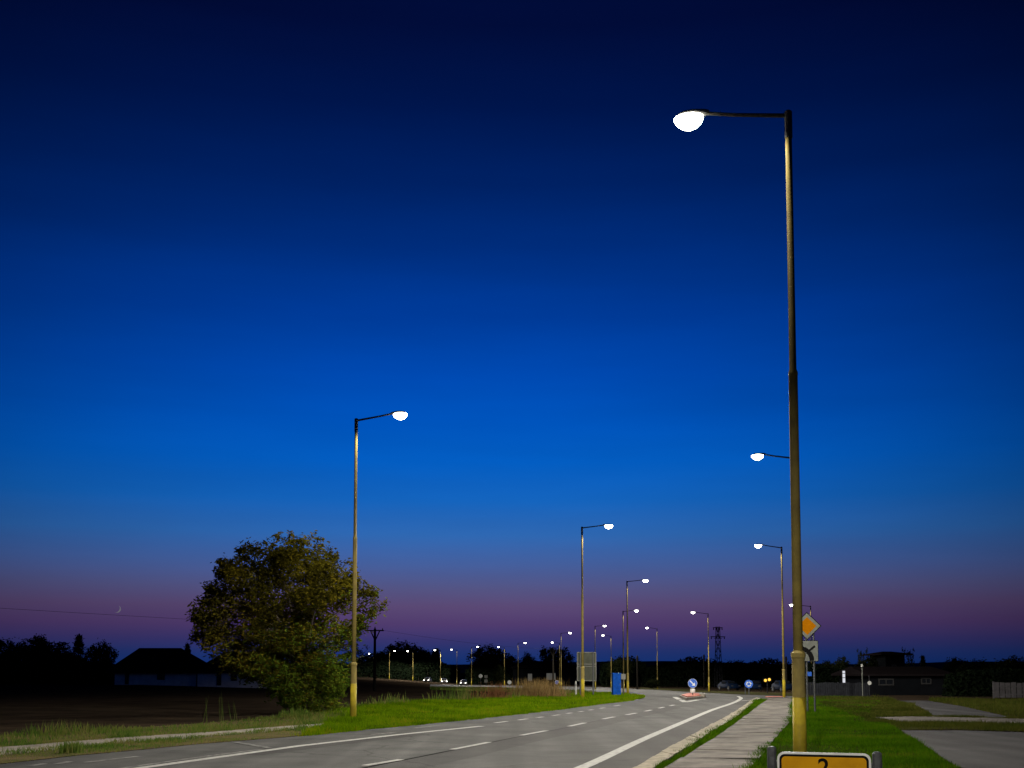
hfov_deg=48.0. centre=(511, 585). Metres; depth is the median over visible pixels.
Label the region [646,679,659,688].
broadleaf tree
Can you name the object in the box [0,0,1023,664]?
sky
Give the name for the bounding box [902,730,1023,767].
parking lot
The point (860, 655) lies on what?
sparse tree
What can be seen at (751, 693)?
verge
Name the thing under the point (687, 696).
traffic island
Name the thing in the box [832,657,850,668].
broadleaf tree
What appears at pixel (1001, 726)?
grass
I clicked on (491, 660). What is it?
broadleaf tree
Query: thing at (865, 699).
grass
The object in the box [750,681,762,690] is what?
parked car
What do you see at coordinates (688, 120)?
street lamp
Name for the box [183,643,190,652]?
conifer tree
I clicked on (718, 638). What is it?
lattice pylon
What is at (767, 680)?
amber beacon
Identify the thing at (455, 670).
broadleaf tree
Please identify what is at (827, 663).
broadleaf tree
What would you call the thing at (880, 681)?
window
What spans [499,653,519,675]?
broadleaf tree
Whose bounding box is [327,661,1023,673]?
hills
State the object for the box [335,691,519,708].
grass
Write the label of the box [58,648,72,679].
broadleaf tree
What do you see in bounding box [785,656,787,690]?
bare pole
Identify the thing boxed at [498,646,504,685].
street lamp
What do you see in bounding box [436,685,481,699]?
weed clump
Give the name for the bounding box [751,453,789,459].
street lamp
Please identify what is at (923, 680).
window
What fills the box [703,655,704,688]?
bare pole
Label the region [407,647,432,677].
broadleaf tree
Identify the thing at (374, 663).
utility pole
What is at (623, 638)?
street lamp
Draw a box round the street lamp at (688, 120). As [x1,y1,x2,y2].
[674,109,806,751]
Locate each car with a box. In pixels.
[423,677,431,682]
[440,678,446,683]
[460,680,467,684]
[717,681,740,689]
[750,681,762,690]
[771,680,791,691]
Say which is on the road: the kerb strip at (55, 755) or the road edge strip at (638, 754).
the road edge strip at (638, 754)
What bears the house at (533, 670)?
on the field
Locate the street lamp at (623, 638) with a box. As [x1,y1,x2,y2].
[622,610,637,672]
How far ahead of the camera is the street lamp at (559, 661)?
257.39 m
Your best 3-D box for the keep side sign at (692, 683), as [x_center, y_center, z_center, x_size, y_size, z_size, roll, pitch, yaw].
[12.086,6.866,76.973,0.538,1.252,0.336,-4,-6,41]
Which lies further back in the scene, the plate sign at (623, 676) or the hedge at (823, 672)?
the hedge at (823, 672)
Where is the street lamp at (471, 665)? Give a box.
[471,646,477,685]
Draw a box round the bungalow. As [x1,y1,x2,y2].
[104,648,206,685]
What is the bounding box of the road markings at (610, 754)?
[135,696,746,767]
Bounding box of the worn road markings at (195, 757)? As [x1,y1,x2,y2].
[28,725,438,767]
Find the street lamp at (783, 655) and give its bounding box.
[755,544,785,696]
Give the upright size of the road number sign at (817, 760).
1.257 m
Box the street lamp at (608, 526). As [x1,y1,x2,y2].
[581,524,612,696]
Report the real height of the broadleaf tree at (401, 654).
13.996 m
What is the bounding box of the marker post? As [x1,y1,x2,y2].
[861,664,862,694]
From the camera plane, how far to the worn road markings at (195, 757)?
20.68 m
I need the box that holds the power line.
[3,608,176,618]
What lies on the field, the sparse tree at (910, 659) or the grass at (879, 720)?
the sparse tree at (910, 659)
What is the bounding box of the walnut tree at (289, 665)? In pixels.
[184,530,389,712]
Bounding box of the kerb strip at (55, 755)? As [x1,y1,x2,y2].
[0,730,302,763]
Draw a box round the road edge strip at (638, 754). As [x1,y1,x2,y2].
[589,699,751,767]
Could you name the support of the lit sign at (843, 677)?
on the field
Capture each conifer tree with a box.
[68,633,86,679]
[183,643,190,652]
[428,648,442,677]
[919,655,925,666]
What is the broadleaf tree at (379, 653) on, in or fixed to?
on the field
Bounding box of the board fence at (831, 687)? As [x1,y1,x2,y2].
[808,682,868,695]
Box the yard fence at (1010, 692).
[992,681,1023,697]
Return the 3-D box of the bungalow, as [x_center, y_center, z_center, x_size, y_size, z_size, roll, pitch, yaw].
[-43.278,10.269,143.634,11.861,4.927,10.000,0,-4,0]
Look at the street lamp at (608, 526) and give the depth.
65.51 m
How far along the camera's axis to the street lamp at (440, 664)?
321.19 m
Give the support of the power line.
attached to the utility pole
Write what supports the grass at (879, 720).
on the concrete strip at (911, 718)
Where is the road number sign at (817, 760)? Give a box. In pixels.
[767,746,881,767]
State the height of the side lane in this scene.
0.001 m
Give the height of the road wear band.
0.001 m
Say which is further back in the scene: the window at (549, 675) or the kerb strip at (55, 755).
the window at (549, 675)
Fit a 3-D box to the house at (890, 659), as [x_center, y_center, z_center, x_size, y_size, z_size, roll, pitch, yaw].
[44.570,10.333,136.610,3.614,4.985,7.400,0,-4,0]
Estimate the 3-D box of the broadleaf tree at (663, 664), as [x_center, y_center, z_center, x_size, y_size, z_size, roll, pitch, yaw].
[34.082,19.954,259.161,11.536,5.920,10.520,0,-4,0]
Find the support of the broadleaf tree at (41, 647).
on the field
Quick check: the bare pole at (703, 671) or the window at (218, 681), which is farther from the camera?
the bare pole at (703, 671)
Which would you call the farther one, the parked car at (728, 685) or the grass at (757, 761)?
the parked car at (728, 685)
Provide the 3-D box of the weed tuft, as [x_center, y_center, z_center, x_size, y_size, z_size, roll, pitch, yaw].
[-8.381,3.054,21.871,0.520,0.330,0.530,-3,-5,32]
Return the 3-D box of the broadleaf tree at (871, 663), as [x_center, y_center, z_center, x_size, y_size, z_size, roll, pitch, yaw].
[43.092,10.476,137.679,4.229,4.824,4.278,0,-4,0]
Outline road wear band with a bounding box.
[243,706,683,767]
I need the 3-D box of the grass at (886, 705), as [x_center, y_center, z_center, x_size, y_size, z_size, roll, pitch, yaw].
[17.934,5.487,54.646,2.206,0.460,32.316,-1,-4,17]
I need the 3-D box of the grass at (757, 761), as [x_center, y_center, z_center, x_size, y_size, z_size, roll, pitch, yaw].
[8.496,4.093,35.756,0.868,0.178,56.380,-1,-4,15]
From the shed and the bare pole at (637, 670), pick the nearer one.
the shed
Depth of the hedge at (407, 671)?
350.19 m
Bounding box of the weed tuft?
[53,738,83,753]
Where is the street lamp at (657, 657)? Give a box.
[646,627,657,688]
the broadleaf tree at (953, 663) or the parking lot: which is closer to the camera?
the parking lot
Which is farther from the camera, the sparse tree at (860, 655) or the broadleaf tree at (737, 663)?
the broadleaf tree at (737, 663)
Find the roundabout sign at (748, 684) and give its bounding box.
[745,680,752,694]
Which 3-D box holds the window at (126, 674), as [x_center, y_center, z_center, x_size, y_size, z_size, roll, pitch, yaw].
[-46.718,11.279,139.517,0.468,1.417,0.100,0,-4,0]
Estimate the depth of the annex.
138.52 m
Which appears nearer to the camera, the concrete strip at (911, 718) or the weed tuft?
the weed tuft
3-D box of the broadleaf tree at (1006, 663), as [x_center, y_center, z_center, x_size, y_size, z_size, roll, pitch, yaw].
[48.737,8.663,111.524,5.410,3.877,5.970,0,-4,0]
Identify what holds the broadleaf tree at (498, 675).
on the field
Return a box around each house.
[510,661,576,684]
[862,652,912,666]
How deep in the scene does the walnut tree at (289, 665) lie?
42.41 m
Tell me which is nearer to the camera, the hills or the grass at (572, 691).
the grass at (572, 691)
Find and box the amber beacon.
[763,678,771,692]
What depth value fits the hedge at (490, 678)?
350.07 m
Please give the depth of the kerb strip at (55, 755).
23.37 m
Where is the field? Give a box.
[0,673,1022,767]
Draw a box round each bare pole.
[636,655,637,688]
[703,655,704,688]
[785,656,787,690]
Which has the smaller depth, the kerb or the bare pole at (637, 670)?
the kerb
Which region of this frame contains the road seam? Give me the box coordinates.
[362,720,597,767]
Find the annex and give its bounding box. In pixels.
[191,654,276,687]
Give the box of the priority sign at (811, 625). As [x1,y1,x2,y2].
[802,612,820,711]
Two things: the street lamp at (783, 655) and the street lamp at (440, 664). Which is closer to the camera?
the street lamp at (783, 655)
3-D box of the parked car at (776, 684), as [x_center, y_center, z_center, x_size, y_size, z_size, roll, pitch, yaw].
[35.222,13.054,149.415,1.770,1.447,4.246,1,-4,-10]
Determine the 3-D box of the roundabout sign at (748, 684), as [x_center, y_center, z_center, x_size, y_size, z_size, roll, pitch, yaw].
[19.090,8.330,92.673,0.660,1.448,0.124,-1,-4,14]
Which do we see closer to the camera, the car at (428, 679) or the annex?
the annex
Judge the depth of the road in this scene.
24.50 m
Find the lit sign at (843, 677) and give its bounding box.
[842,670,845,682]
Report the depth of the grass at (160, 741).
24.44 m
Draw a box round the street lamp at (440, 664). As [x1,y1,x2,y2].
[434,650,440,680]
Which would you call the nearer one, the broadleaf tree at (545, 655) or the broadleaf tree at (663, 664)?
the broadleaf tree at (663, 664)
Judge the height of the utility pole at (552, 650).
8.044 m
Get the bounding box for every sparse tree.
[350,644,369,666]
[856,647,867,663]
[902,647,914,666]
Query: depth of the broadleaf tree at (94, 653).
149.14 m
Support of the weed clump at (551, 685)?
on the field
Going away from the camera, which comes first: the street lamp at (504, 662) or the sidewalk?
the sidewalk
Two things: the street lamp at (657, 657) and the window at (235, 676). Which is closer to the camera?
the window at (235, 676)
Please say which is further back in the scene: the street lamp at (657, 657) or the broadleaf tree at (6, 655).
the street lamp at (657, 657)
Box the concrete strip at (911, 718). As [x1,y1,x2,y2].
[877,716,1023,722]
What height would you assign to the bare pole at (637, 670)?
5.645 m
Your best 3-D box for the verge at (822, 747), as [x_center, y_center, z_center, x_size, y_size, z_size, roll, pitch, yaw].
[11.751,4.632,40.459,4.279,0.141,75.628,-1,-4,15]
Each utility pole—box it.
[368,627,383,690]
[547,649,558,686]
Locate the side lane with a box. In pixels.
[900,700,1006,717]
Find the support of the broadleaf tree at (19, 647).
on the field
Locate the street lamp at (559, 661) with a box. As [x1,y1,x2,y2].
[551,642,559,684]
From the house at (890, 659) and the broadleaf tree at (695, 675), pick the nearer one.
the house at (890, 659)
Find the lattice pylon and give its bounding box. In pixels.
[710,626,724,686]
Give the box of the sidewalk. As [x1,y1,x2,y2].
[664,698,791,767]
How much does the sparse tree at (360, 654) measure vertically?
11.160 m
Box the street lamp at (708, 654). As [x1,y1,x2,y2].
[691,612,709,690]
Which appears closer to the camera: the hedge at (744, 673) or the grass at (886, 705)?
the grass at (886, 705)
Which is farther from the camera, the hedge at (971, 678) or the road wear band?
the hedge at (971, 678)
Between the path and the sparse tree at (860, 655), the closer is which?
the path
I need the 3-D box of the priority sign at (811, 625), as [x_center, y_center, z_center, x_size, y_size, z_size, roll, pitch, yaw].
[11.165,3.012,43.427,1.060,4.025,0.108,-1,-4,8]
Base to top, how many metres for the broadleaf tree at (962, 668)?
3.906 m
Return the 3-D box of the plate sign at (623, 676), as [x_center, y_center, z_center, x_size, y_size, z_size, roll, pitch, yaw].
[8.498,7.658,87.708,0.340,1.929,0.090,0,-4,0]
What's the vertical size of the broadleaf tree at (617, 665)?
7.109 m
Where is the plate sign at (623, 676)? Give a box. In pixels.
[621,673,625,693]
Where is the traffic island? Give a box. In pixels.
[679,693,702,699]
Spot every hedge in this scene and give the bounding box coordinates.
[350,655,450,682]
[465,667,584,684]
[598,656,812,686]
[805,662,843,692]
[942,667,1023,696]
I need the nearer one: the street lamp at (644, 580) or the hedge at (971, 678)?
the hedge at (971, 678)
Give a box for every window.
[125,673,128,683]
[157,673,164,679]
[216,673,220,684]
[231,673,236,680]
[546,673,555,679]
[878,679,893,684]
[921,678,931,683]
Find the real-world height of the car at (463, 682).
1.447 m
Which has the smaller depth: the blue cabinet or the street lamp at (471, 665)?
the blue cabinet
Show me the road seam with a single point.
(453, 749)
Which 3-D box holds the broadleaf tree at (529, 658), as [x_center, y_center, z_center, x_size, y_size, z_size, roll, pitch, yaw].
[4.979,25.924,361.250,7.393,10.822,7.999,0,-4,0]
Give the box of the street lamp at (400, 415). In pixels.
[350,411,406,716]
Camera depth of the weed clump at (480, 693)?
62.42 m
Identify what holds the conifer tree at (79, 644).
on the field
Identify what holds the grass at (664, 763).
on the kerb verge
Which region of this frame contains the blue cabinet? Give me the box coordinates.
[611,673,620,694]
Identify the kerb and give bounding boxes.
[633,697,759,767]
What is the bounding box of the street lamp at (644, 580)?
[626,579,647,692]
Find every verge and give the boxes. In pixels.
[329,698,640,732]
[640,687,827,695]
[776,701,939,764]
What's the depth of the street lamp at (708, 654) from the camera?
147.67 m
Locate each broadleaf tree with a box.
[0,637,17,663]
[5,639,30,677]
[8,633,70,661]
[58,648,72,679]
[83,638,119,663]
[365,651,385,675]
[383,640,423,673]
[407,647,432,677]
[447,665,460,679]
[466,642,511,678]
[491,665,505,683]
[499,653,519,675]
[518,652,535,663]
[537,645,574,662]
[606,655,634,686]
[642,661,673,678]
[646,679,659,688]
[672,662,715,682]
[725,659,756,681]
[822,660,834,669]
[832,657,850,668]
[853,655,877,666]
[941,657,969,687]
[955,657,993,684]
[983,655,1023,683]
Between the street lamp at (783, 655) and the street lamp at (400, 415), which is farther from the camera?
the street lamp at (783, 655)
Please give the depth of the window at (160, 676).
139.52 m
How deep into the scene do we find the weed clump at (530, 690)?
68.30 m
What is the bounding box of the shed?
[831,667,954,694]
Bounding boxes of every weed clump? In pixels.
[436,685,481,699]
[466,684,492,698]
[479,681,511,697]
[499,677,558,697]
[528,677,578,696]
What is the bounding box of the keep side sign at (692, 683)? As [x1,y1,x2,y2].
[688,679,696,694]
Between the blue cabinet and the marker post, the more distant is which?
the marker post
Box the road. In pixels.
[0,685,791,767]
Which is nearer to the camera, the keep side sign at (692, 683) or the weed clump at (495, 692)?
the weed clump at (495, 692)
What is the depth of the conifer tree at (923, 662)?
149.54 m
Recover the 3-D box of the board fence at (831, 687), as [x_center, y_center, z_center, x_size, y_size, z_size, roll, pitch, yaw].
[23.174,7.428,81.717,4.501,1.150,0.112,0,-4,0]
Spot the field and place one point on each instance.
(23, 706)
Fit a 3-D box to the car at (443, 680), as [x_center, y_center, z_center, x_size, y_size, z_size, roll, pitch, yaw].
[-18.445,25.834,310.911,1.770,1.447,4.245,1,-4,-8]
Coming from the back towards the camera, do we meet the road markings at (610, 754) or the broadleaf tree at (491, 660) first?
the broadleaf tree at (491, 660)
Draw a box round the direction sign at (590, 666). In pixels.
[577,652,595,694]
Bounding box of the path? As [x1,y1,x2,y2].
[0,723,320,754]
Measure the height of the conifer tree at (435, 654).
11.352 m
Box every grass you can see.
[0,706,345,746]
[0,724,335,762]
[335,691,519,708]
[429,686,595,694]
[653,698,766,767]
[732,697,792,767]
[808,695,884,719]
[859,718,994,723]
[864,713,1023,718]
[868,695,931,715]
[886,719,1023,731]
[928,696,1023,717]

